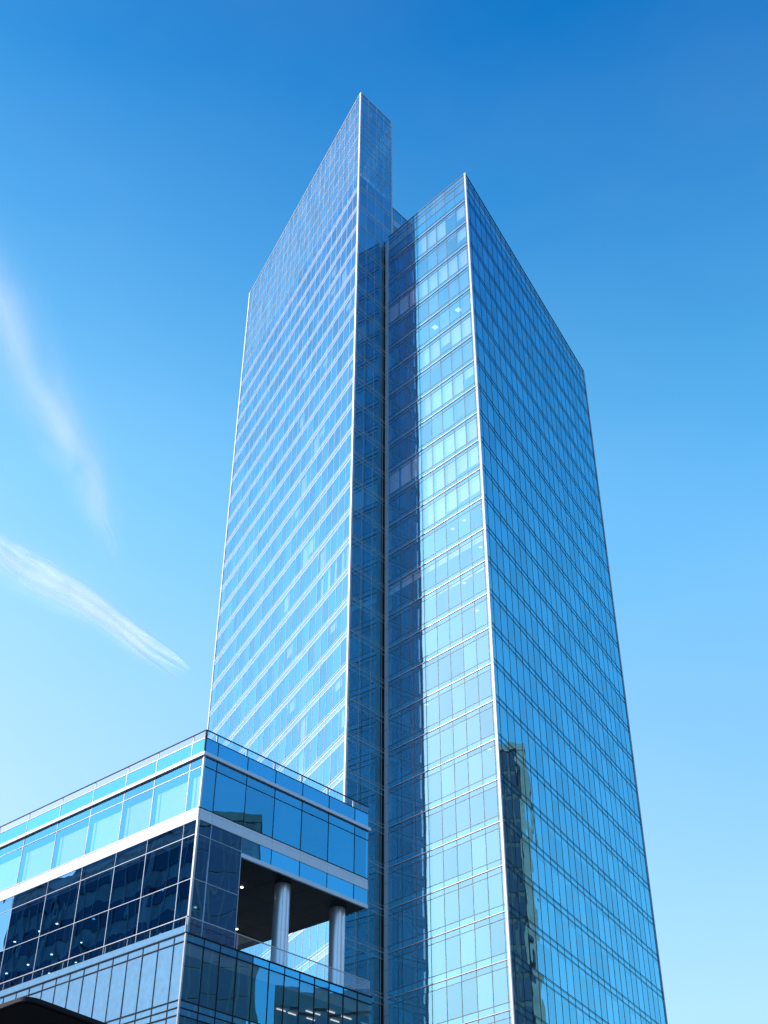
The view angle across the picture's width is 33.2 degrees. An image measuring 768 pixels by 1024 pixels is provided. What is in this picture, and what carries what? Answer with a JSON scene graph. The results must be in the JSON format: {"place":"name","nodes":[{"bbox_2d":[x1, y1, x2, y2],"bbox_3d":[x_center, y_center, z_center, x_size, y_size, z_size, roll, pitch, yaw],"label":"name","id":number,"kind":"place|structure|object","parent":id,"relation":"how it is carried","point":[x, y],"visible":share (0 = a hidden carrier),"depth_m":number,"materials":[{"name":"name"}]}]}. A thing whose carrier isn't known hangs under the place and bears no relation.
{"place":"outdoors","nodes":[
{"label":"outdoors","id":0,"kind":"place"},
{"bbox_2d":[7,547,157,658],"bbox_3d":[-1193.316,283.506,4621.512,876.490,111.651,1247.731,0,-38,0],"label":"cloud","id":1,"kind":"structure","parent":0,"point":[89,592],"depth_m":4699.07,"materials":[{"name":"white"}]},
{"bbox_2d":[0,729,372,1023],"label":"low-rise building","id":2,"kind":"structure","parent":0,"point":[167,889],"depth_m":80.34,"materials":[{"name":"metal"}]},
{"bbox_2d":[0,0,767,1023],"label":"sky","id":3,"kind":"structure","parent":0,"point":[156,155],"materials":[{"name":"blue"}]},
{"bbox_2d":[207,92,667,1023],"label":"glass tower","id":4,"kind":"structure","parent":0,"point":[417,648],"depth_m":142.53,"materials":[{"name":"blue glass"}]},
{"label":"plaza","id":5,"kind":"structure","parent":0,"visible":0},
{"bbox_2d":[0,997,106,1023],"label":"street canopy","id":6,"kind":"object","parent":5,"relation":"on","point":[26,1010],"visible":1,"depth_m":23.17,"materials":[{"name":"black metal"}]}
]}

